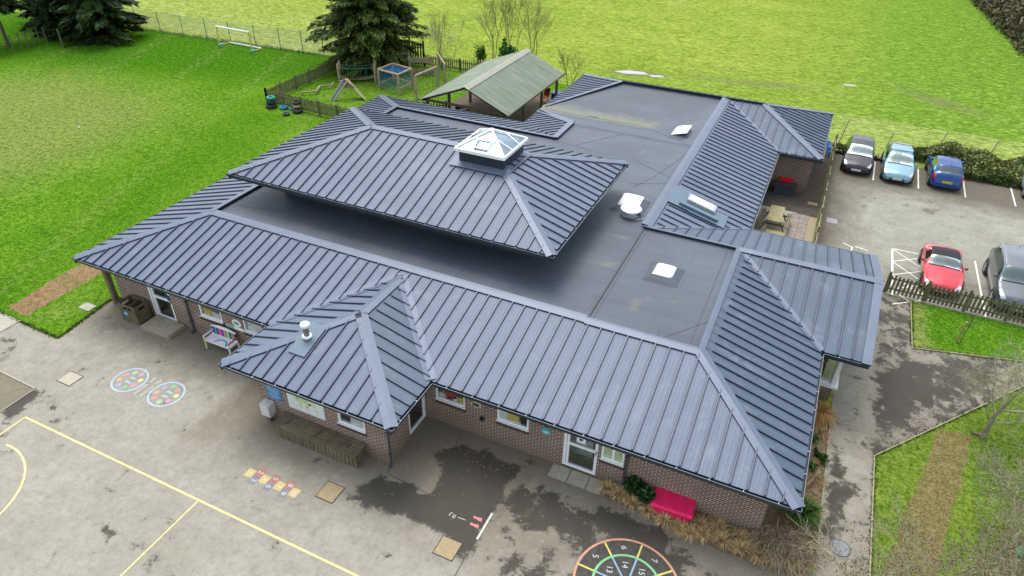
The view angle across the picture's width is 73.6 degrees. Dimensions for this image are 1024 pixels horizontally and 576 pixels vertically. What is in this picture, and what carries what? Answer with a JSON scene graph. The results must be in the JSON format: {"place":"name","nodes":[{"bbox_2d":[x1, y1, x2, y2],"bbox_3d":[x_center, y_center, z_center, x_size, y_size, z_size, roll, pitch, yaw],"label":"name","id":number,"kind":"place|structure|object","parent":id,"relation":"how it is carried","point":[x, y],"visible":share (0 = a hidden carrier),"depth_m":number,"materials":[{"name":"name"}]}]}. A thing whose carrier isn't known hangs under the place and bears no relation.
{"place":"outdoors","nodes":[
{"label":"outdoors","id":0,"kind":"place"},
{"bbox_2d":[0,11,569,337],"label":"lawn","id":1,"kind":"structure","parent":0,"point":[164,121],"depth_m":46.62,"materials":[{"name":"green plant"}]},
{"bbox_2d":[0,0,30,44],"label":"conifer tree","id":2,"kind":"object","parent":1,"relation":"on","point":[8,6],"visible":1,"depth_m":60.15,"materials":[{"name":"green plant"}]},
{"bbox_2d":[14,0,60,31],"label":"conifer tree","id":3,"kind":"object","parent":1,"relation":"on","point":[29,5],"visible":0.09,"depth_m":65.87,"materials":[{"name":"green plant"}]},
{"bbox_2d":[8,264,101,316],"bbox_3d":[-19.017,-1.875,33.766,1.810,0.001,11.508,16,37,20],"label":"dirt strip","id":4,"kind":"object","parent":1,"relation":"on","point":[59,286],"visible":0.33,"depth_m":30.97,"materials":[{"name":"soil"}]},
{"bbox_2d":[19,0,90,41],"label":"conifer tree","id":5,"kind":"object","parent":1,"relation":"on","point":[43,9],"visible":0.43,"depth_m":62.38,"materials":[{"name":"green plant"}]},
{"bbox_2d":[47,0,150,46],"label":"conifer tree","id":6,"kind":"object","parent":1,"relation":"on","point":[98,16],"visible":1,"depth_m":61.86,"materials":[{"name":"green plant"}]},
{"bbox_2d":[123,8,346,55],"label":"wire fence","id":7,"kind":"object","parent":1,"relation":"on","point":[277,35],"visible":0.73,"depth_m":62.86,"materials":[{"name":"grey"}]},
{"bbox_2d":[215,26,261,52],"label":"football goal","id":8,"kind":"object","parent":1,"relation":"on","point":[250,45],"visible":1,"depth_m":61.77,"materials":[{"name":"white plastic"}]},
{"bbox_2d":[264,59,341,99],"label":"picket fence","id":9,"kind":"object","parent":1,"relation":"on","point":[296,84],"visible":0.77,"depth_m":53.95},
{"bbox_2d":[266,90,348,117],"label":"picket fence","id":10,"kind":"object","parent":1,"relation":"on","point":[319,111],"visible":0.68,"depth_m":49.06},
{"bbox_2d":[331,78,364,101],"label":"climbing ramp","id":11,"kind":"structure","parent":1,"relation":"on","point":[348,83],"depth_m":51.48,"materials":[{"name":"brown wood"}]},
{"bbox_2d":[336,60,377,82],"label":"wobble bridge","id":12,"kind":"structure","parent":1,"relation":"on","point":[338,68],"depth_m":54.94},
{"bbox_2d":[305,0,432,78],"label":"conifer tree","id":13,"kind":"object","parent":1,"relation":"on","point":[373,28],"visible":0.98,"depth_m":55.03,"materials":[{"name":"green plant"}]},
{"bbox_2d":[377,63,413,94],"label":"climbing cube","id":14,"kind":"object","parent":1,"relation":"on","point":[396,73],"visible":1,"depth_m":53.34,"materials":[{"name":"brown wood"}]},
{"bbox_2d":[395,37,424,65],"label":"picket fence","id":15,"kind":"object","parent":1,"relation":"on","point":[420,47],"visible":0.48,"depth_m":58.43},
{"bbox_2d":[386,51,434,74],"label":"traverse wall","id":16,"kind":"structure","parent":1,"relation":"on","point":[410,60],"depth_m":56.43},
{"bbox_2d":[414,66,438,99],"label":"rope frame","id":17,"kind":"object","parent":1,"relation":"on","point":[422,72],"visible":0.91,"depth_m":51.91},
{"bbox_2d":[423,12,470,75],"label":"bare tree","id":18,"kind":"object","parent":1,"relation":"on","point":[442,38],"visible":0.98,"depth_m":55.11,"materials":[{"name":"brown wood"}]},
{"bbox_2d":[423,53,480,71],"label":"picket fence","id":19,"kind":"object","parent":1,"relation":"on","point":[460,62],"visible":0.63,"depth_m":57.81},
{"bbox_2d":[0,27,1023,574],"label":"grass fringe","id":20,"kind":"object","parent":1,"relation":"on","point":[44,331],"depth_m":28.43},
{"bbox_2d":[557,47,591,85],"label":"bare tree","id":21,"kind":"object","parent":1,"relation":"on","point":[567,58],"visible":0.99,"depth_m":54.06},
{"bbox_2d":[0,297,811,575],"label":"playground","id":22,"kind":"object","parent":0,"point":[210,437],"visible":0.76,"depth_m":21.99,"materials":[{"name":"concrete"}]},
{"bbox_2d":[0,312,20,331],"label":"slab path","id":23,"kind":"structure","parent":22,"relation":"on","point":[6,322],"depth_m":28.91,"materials":[{"name":"concrete"}]},
{"bbox_2d":[0,372,32,410],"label":"asphalt bay","id":24,"kind":"object","parent":22,"relation":"on","point":[12,390],"visible":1,"depth_m":25.57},
{"bbox_2d":[56,371,83,385],"bbox_3d":[-16.883,3.460,26.154,0.740,0.026,0.630,16,37,20],"label":"inspection cover","id":25,"kind":"object","parent":22,"relation":"on","point":[69,378],"visible":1,"depth_m":26.14,"materials":[{"name":"concrete"}]},
{"bbox_2d":[110,368,155,393],"bbox_3d":[-14.499,3.532,26.117,1.539,0.002,1.340,16,37,20],"label":"dot ring","id":26,"kind":"object","parent":22,"relation":"on","point":[126,386],"visible":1,"depth_m":26.11,"materials":[{"name":"multicoloured paint"}]},
{"bbox_2d":[117,294,152,324],"bbox_3d":[-15.978,0.926,29.031,0.990,0.882,0.681,16,37,20],"label":"timber crate","id":27,"kind":"object","parent":22,"relation":"on","point":[134,310],"visible":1,"depth_m":28.89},
{"bbox_2d":[140,380,185,406],"bbox_3d":[-12.992,3.930,25.589,1.549,0.002,1.340,16,37,20],"label":"dot ring","id":28,"kind":"object","parent":22,"relation":"on","point":[170,392],"visible":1,"depth_m":25.55,"materials":[{"name":"multicoloured paint"}]},
{"bbox_2d":[141,315,185,338],"bbox_3d":[-14.625,1.630,28.719,1.580,0.170,0.850,16,37,20],"label":"doorstep","id":29,"kind":"object","parent":22,"relation":"on","point":[164,327],"visible":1,"depth_m":28.60,"materials":[{"name":"concrete"}]},
{"bbox_2d":[0,417,358,575],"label":"court lines","id":30,"kind":"object","parent":22,"relation":"on","point":[189,495],"visible":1,"depth_m":21.63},
{"bbox_2d":[203,324,239,353],"bbox_3d":[-11.657,2.074,27.424,1.360,0.980,0.530,16,37,20],"label":"painted bench","id":31,"kind":"object","parent":22,"relation":"on","point":[222,336],"visible":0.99,"depth_m":27.42,"materials":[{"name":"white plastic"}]},
{"bbox_2d":[259,398,276,420],"bbox_3d":[-8.642,4.385,24.324,0.400,0.860,0.335,16,37,20],"label":"meter box","id":32,"kind":"object","parent":22,"relation":"on","point":[268,408],"visible":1,"depth_m":24.12,"materials":[{"name":"grey plastic"}]},
{"bbox_2d":[243,468,300,498],"bbox_3d":[-7.812,6.333,22.281,2.135,0.003,0.671,16,37,20],"label":"hopscotch","id":33,"kind":"object","parent":22,"relation":"on","point":[278,485],"visible":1,"depth_m":22.27,"materials":[{"name":"multicoloured paint"}]},
{"bbox_2d":[273,411,366,467],"bbox_3d":[-6.556,5.181,23.450,3.415,0.581,0.710,16,37,20],"label":"storage bench","id":34,"kind":"object","parent":22,"relation":"on","point":[328,442],"visible":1,"depth_m":23.22,"materials":[{"name":"wood"}]},
{"bbox_2d":[315,480,344,503],"bbox_3d":[-5.843,6.560,22.017,0.680,0.032,0.700,16,37,20],"label":"inspection cover","id":35,"kind":"object","parent":22,"relation":"on","point":[330,492],"visible":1,"depth_m":21.99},
{"bbox_2d":[432,535,462,561],"bbox_3d":[-1.921,7.756,20.413,0.680,0.032,0.680,16,37,20],"label":"inspection cover","id":36,"kind":"object","parent":22,"relation":"on","point":[447,548],"visible":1,"depth_m":20.39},
{"bbox_2d":[388,434,515,575],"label":"asphalt joints","id":37,"kind":"object","parent":22,"relation":"on","point":[436,486],"visible":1,"depth_m":22.19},
{"bbox_2d":[548,463,570,481],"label":"paving slab","id":38,"kind":"structure","parent":22,"relation":"on","point":[558,472],"depth_m":22.80,"materials":[{"name":"concrete"}]},
{"bbox_2d":[566,470,589,488],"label":"paving slab","id":39,"kind":"structure","parent":22,"relation":"on","point":[577,479],"depth_m":22.58,"materials":[{"name":"concrete"}]},
{"bbox_2d":[585,477,603,494],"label":"paving slab","id":40,"kind":"structure","parent":22,"relation":"on","point":[592,483],"depth_m":22.38,"materials":[{"name":"concrete"}]},
{"bbox_2d":[573,538,676,575],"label":"number wheel","id":41,"kind":"object","parent":22,"relation":"on","point":[618,557],"visible":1,"depth_m":20.16,"materials":[{"name":"multicoloured paint"}]},
{"bbox_2d":[15,9,908,573],"bbox_3d":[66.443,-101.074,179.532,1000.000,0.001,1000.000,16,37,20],"label":"ground","id":42,"kind":"structure","parent":0,"point":[583,459],"depth_m":26.10,"materials":[{"name":"asphalt"}]},
{"bbox_2d":[72,74,883,532],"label":"school building","id":43,"kind":"structure","parent":42,"relation":"on","point":[608,278],"depth_m":25.95,"materials":[{"name":"metal"}]},
{"bbox_2d":[147,287,176,321],"bbox_3d":[-14.548,0.490,29.014,1.860,2.770,0.780,16,37,20],"label":"door","id":44,"kind":"structure","parent":43,"relation":"in","point":[159,299],"depth_m":29.12,"materials":[{"name":"white plastic"}]},
{"bbox_2d":[198,305,224,326],"bbox_3d":[-11.980,0.824,27.777,1.800,1.820,0.800,16,37,20],"label":"window","id":45,"kind":"structure","parent":43,"relation":"in","point":[207,314],"depth_m":27.67,"materials":[{"name":"white plastic"}]},
{"bbox_2d":[242,320,263,336],"bbox_3d":[-9.879,1.414,26.990,1.820,1.820,0.800,16,37,20],"label":"window","id":46,"kind":"structure","parent":43,"relation":"in","point":[251,329],"depth_m":26.95,"materials":[{"name":"white plastic"}]},
{"bbox_2d":[265,385,282,401],"bbox_3d":[-8.300,3.638,23.850,0.640,0.640,0.028,16,37,20],"label":"wall sign","id":47,"kind":"object","parent":43,"relation":"attached to","point":[273,393],"visible":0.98,"depth_m":23.86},
{"bbox_2d":[287,393,325,420],"bbox_3d":[-7.041,3.983,23.373,1.540,0.820,0.028,16,37,20],"label":"map board","id":48,"kind":"object","parent":43,"relation":"attached to","point":[307,407],"visible":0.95,"depth_m":23.40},
{"bbox_2d":[337,412,366,436],"bbox_3d":[-5.200,4.244,23.000,1.700,1.760,0.800,16,37,20],"label":"window","id":49,"kind":"structure","parent":43,"relation":"in","point":[348,423],"depth_m":22.89,"materials":[{"name":"white plastic"}]},
{"bbox_2d":[408,396,425,434],"bbox_3d":[-3.663,4.158,24.049,0.730,2.760,1.700,16,37,20],"label":"door","id":50,"kind":"structure","parent":43,"relation":"in","point":[421,404],"depth_m":24.40,"materials":[{"name":"white plastic"}]},
{"bbox_2d":[434,387,465,412],"bbox_3d":[-2.003,3.605,24.029,1.770,1.770,0.800,16,37,20],"label":"window","id":51,"kind":"structure","parent":43,"relation":"in","point":[451,400],"depth_m":23.91,"materials":[{"name":"white plastic"}]},
{"bbox_2d":[495,409,528,435],"bbox_3d":[0.171,4.216,23.216,1.770,1.770,0.800,16,37,20],"label":"window","id":52,"kind":"structure","parent":43,"relation":"in","point":[505,419],"depth_m":23.09,"materials":[{"name":"white plastic"}]},
{"bbox_2d":[562,433,598,474],"bbox_3d":[2.372,5.241,22.683,1.780,2.770,0.780,16,37,20],"label":"door","id":53,"kind":"structure","parent":43,"relation":"in","point":[573,443],"depth_m":22.73,"materials":[{"name":"white plastic"}]},
{"bbox_2d":[591,443,624,470],"bbox_3d":[3.354,5.138,22.044,1.360,1.840,0.800,16,37,20],"label":"window","id":54,"kind":"structure","parent":43,"relation":"in","point":[611,456],"depth_m":21.92,"materials":[{"name":"white plastic"}]},
{"bbox_2d":[679,194,718,221],"bbox_3d":[8.631,-3.698,31.285,1.800,0.612,1.120,16,37,20],"label":"roof window","id":55,"kind":"structure","parent":43,"relation":"in","point":[694,203],"depth_m":31.16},
{"bbox_2d":[820,358,838,384],"bbox_3d":[11.479,2.918,25.620,1.254,1.980,0.800,16,37,20],"label":"window","id":56,"kind":"structure","parent":43,"relation":"in","point":[831,366],"depth_m":25.23,"materials":[{"name":"glass"}]},
{"bbox_2d":[447,92,550,120],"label":"shelter floor","id":57,"kind":"structure","parent":0,"point":[532,106],"depth_m":51.16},
{"bbox_2d":[418,48,565,121],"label":"open shelter","id":58,"kind":"object","parent":57,"relation":"on","point":[508,85],"visible":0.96,"depth_m":47.08,"materials":[{"name":"metal"}]},
{"bbox_2d":[19,0,1023,183],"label":"field","id":59,"kind":"structure","parent":0,"point":[915,72],"depth_m":65.26,"materials":[{"name":"green plant"}]},
{"bbox_2d":[429,9,453,54],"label":"bare tree","id":60,"kind":"object","parent":59,"relation":"on","point":[439,28],"visible":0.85,"depth_m":58.73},
{"bbox_2d":[475,0,517,58],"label":"bare tree","id":61,"kind":"object","parent":59,"relation":"on","point":[492,13],"visible":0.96,"depth_m":59.17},
{"bbox_2d":[498,42,518,56],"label":"ivy bush","id":62,"kind":"object","parent":59,"relation":"on","point":[505,49],"visible":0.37,"depth_m":57.53,"materials":[{"name":"green plant"}]},
{"bbox_2d":[484,0,555,50],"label":"bare tree","id":63,"kind":"object","parent":59,"relation":"on","point":[503,12],"visible":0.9,"depth_m":57.73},
{"bbox_2d":[502,0,560,55],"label":"bare tree","id":64,"kind":"object","parent":59,"relation":"on","point":[538,11],"visible":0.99,"depth_m":56.71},
{"bbox_2d":[912,137,1023,186],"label":"hedge","id":65,"kind":"object","parent":59,"relation":"on","point":[989,164],"visible":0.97,"depth_m":42.30,"materials":[{"name":"plant"}]},
{"bbox_2d":[971,0,1023,54],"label":"woodland","id":66,"kind":"object","parent":59,"relation":"on","point":[1006,16],"visible":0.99,"depth_m":72.03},
{"bbox_2d":[599,402,829,575],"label":"planting bed","id":67,"kind":"object","parent":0,"point":[820,445],"visible":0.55,"depth_m":21.42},
{"bbox_2d":[596,476,618,496],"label":"dry grass","id":68,"kind":"structure","parent":67,"relation":"on","point":[607,485],"depth_m":22.14,"materials":[{"name":"plant"}]},
{"bbox_2d":[605,482,629,503],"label":"dry grass","id":69,"kind":"structure","parent":67,"relation":"on","point":[619,493],"depth_m":21.93,"materials":[{"name":"plant"}]},
{"bbox_2d":[622,492,642,511],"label":"dry grass","id":70,"kind":"structure","parent":67,"relation":"on","point":[632,501],"depth_m":21.67,"materials":[{"name":"plant"}]},
{"bbox_2d":[623,475,656,504],"bbox_3d":[4.096,6.433,21.770,0.720,0.924,1.272,-19,39,-26],"label":"evergreen shrub","id":71,"kind":"object","parent":67,"relation":"on","point":[638,487],"visible":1,"depth_m":21.62,"materials":[{"name":"green plant"}]},
{"bbox_2d":[635,500,656,519],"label":"dry grass","id":72,"kind":"structure","parent":67,"relation":"on","point":[648,510],"depth_m":21.41,"materials":[{"name":"plant"}]},
{"bbox_2d":[652,511,675,532],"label":"dry grass","id":73,"kind":"structure","parent":67,"relation":"on","point":[665,518],"depth_m":21.14,"materials":[{"name":"plant"}]},
{"bbox_2d":[650,486,695,523],"bbox_3d":[5.059,6.755,21.467,1.320,0.660,0.890,14,37,18],"label":"red storage box","id":74,"kind":"object","parent":67,"relation":"on","point":[676,506],"visible":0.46,"depth_m":21.21,"materials":[{"name":"plastic"}]},
{"bbox_2d":[668,517,692,538],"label":"dry grass","id":75,"kind":"structure","parent":67,"relation":"on","point":[678,524],"depth_m":20.91,"materials":[{"name":"plant"}]},
{"bbox_2d":[678,522,700,541],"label":"dry grass","id":76,"kind":"structure","parent":67,"relation":"on","point":[690,528],"depth_m":20.80,"materials":[{"name":"plant"}]},
{"bbox_2d":[690,511,711,531],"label":"dry grass","id":77,"kind":"structure","parent":67,"relation":"on","point":[700,521],"depth_m":21.08,"materials":[{"name":"plant"}]},
{"bbox_2d":[691,520,714,546],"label":"dry grass","id":78,"kind":"structure","parent":67,"relation":"on","point":[703,534],"depth_m":20.76,"materials":[{"name":"plant"}]},
{"bbox_2d":[707,516,732,539],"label":"dry grass","id":79,"kind":"structure","parent":67,"relation":"on","point":[718,526],"depth_m":20.91,"materials":[{"name":"plant"}]},
{"bbox_2d":[710,528,732,549],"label":"dry grass","id":80,"kind":"structure","parent":67,"relation":"on","point":[721,541],"depth_m":20.62,"materials":[{"name":"plant"}]},
{"bbox_2d":[726,535,752,558],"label":"dry grass","id":81,"kind":"structure","parent":67,"relation":"on","point":[740,548],"depth_m":20.41,"materials":[{"name":"plant"}]},
{"bbox_2d":[728,524,751,545],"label":"dry grass","id":82,"kind":"structure","parent":67,"relation":"on","point":[735,533],"depth_m":20.73,"materials":[{"name":"plant"}]},
{"bbox_2d":[732,522,818,575],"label":"brown grass clump","id":83,"kind":"object","parent":67,"relation":"on","point":[774,544],"visible":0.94,"depth_m":20.22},
{"bbox_2d":[769,507,802,541],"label":"dead grass","id":84,"kind":"structure","parent":67,"relation":"on","point":[789,522],"depth_m":21.19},
{"bbox_2d":[751,516,838,575],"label":"brown grass clump","id":85,"kind":"object","parent":67,"relation":"on","point":[797,538],"visible":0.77,"depth_m":20.24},
{"bbox_2d":[775,493,828,533],"bbox_3d":[8.998,6.951,21.324,1.646,0.600,1.624,16,37,20],"label":"spiky plant","id":86,"kind":"object","parent":67,"relation":"on","point":[809,510],"visible":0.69,"depth_m":21.09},
{"bbox_2d":[801,419,836,575],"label":"bed edging","id":87,"kind":"object","parent":67,"relation":"on","point":[822,495],"visible":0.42,"depth_m":22.27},
{"bbox_2d":[806,468,833,492],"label":"dead grass","id":88,"kind":"structure","parent":67,"relation":"on","point":[816,477],"depth_m":22.64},
{"bbox_2d":[814,423,836,445],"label":"dead grass","id":89,"kind":"structure","parent":67,"relation":"on","point":[818,430],"depth_m":24.38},
{"bbox_2d":[814,398,841,429],"bbox_3d":[11.184,4.537,24.966,1.719,0.494,1.726,16,37,20],"label":"orange grass clump","id":90,"kind":"object","parent":67,"relation":"on","point":[822,414],"visible":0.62,"depth_m":24.73,"materials":[{"name":"plant"}]},
{"bbox_2d":[762,142,832,241],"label":"side yard","id":91,"kind":"structure","parent":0,"point":[796,203],"depth_m":39.80,"materials":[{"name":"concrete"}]},
{"bbox_2d":[753,205,796,235],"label":"gravel","id":92,"kind":"structure","parent":91,"relation":"on","point":[764,227],"depth_m":37.10,"materials":[{"name":"gravel"}]},
{"bbox_2d":[757,205,791,232],"bbox_3d":[14.070,-3.665,36.700,1.560,0.774,1.840,16,37,20],"label":"picnic table","id":93,"kind":"object","parent":92,"relation":"on","point":[778,214],"visible":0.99,"depth_m":36.45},
{"bbox_2d":[773,179,796,196],"bbox_3d":[15.907,-5.826,39.985,1.200,0.620,0.680,16,37,20],"label":"dark storage box","id":94,"kind":"object","parent":91,"relation":"on","point":[785,188],"visible":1,"depth_m":39.78,"materials":[{"name":"plastic"}]},
{"bbox_2d":[786,213,808,239],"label":"paving","id":95,"kind":"structure","parent":91,"relation":"on","point":[800,228],"depth_m":36.87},
{"bbox_2d":[804,217,816,241],"bbox_3d":[14.772,-1.677,34.518,0.420,0.001,8.700,16,37,20],"label":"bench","id":96,"kind":"object","parent":91,"relation":"on","point":[810,230],"visible":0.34,"depth_m":36.65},
{"bbox_2d":[812,294,1023,575],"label":"path","id":97,"kind":"structure","parent":0,"point":[900,390],"depth_m":25.70,"materials":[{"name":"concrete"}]},
{"bbox_2d":[829,539,850,556],"bbox_3d":[9.892,7.840,20.655,0.620,0.012,0.620,16,37,20],"label":"manhole cover","id":98,"kind":"object","parent":97,"relation":"on","point":[842,545],"visible":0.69,"depth_m":20.66,"materials":[{"name":"metal"}]},
{"bbox_2d":[814,154,1023,326],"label":"car park","id":99,"kind":"structure","parent":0,"point":[880,218],"depth_m":37.65,"materials":[{"name":"asphalt"}]},
{"bbox_2d":[813,134,838,242],"bbox_3d":[17.457,-4.961,38.342,0.113,1.185,18.260,16,37,20],"label":"picket fence","id":100,"kind":"object","parent":99,"relation":"on","point":[818,225],"visible":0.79,"depth_m":38.41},
{"bbox_2d":[840,134,877,174],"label":"hatchback car","id":101,"kind":"object","parent":99,"relation":"on","point":[858,153],"visible":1,"depth_m":42.65,"materials":[{"name":"black metal"}]},
{"bbox_2d":[879,140,918,183],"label":"hatchback car","id":102,"kind":"object","parent":99,"relation":"on","point":[897,160],"visible":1,"depth_m":41.71,"materials":[{"name":"blue metal"}]},
{"bbox_2d":[844,161,1016,316],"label":"bay lines","id":103,"kind":"object","parent":99,"relation":"on","point":[892,249],"visible":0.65,"depth_m":34.07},
{"bbox_2d":[917,243,968,296],"bbox_3d":[20.591,-1.054,32.778,2.010,1.296,4.083,17,38,21],"label":"roadster car","id":104,"kind":"object","parent":99,"relation":"on","point":[942,266],"visible":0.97,"depth_m":32.19,"materials":[{"name":"red metal"}]},
{"bbox_2d":[924,155,964,189],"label":"hatchback car","id":105,"kind":"object","parent":99,"relation":"on","point":[946,172],"visible":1,"depth_m":40.58,"materials":[{"name":"blue metal"}]},
{"bbox_2d":[883,271,1023,323],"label":"picket fence","id":106,"kind":"object","parent":99,"relation":"on","point":[971,296],"visible":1,"depth_m":30.63,"materials":[{"name":"wood"}]},
{"bbox_2d":[982,243,1023,314],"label":"suv car","id":107,"kind":"object","parent":99,"relation":"on","point":[1003,268],"visible":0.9,"depth_m":31.11,"materials":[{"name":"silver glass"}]},
{"bbox_2d":[871,388,1023,575],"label":"lawn corner","id":108,"kind":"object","parent":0,"point":[900,472],"visible":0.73,"depth_m":22.82,"materials":[{"name":"green plant"}]},
{"bbox_2d":[882,429,972,575],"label":"dirt strip","id":109,"kind":"object","parent":108,"relation":"on","point":[934,499],"visible":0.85,"depth_m":22.23,"materials":[{"name":"soil"}]},
{"bbox_2d":[790,490,1023,575],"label":"alder tree","id":110,"kind":"object","parent":109,"relation":"on","point":[904,563],"visible":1,"depth_m":16.47,"materials":[{"name":"plant"}]},
{"bbox_2d":[869,300,1023,575],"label":"lawn edging","id":111,"kind":"object","parent":108,"relation":"on","point":[912,347],"visible":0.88,"depth_m":24.98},
{"bbox_2d":[940,493,1023,575],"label":"alder tree","id":112,"kind":"object","parent":108,"relation":"on","point":[1017,538],"visible":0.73,"depth_m":17.23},
{"bbox_2d":[941,333,1023,458],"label":"birch tree","id":113,"kind":"object","parent":108,"relation":"on","point":[983,435],"visible":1,"depth_m":23.81,"materials":[{"name":"brown plant"}]},
{"bbox_2d":[960,420,1023,552],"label":"alder tree","id":114,"kind":"object","parent":108,"relation":"on","point":[1003,482],"visible":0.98,"depth_m":20.00,"materials":[{"name":"plant"}]},
{"bbox_2d":[912,301,1023,359],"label":"verge","id":115,"kind":"structure","parent":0,"point":[938,328],"depth_m":29.45,"materials":[{"name":"green plant"}]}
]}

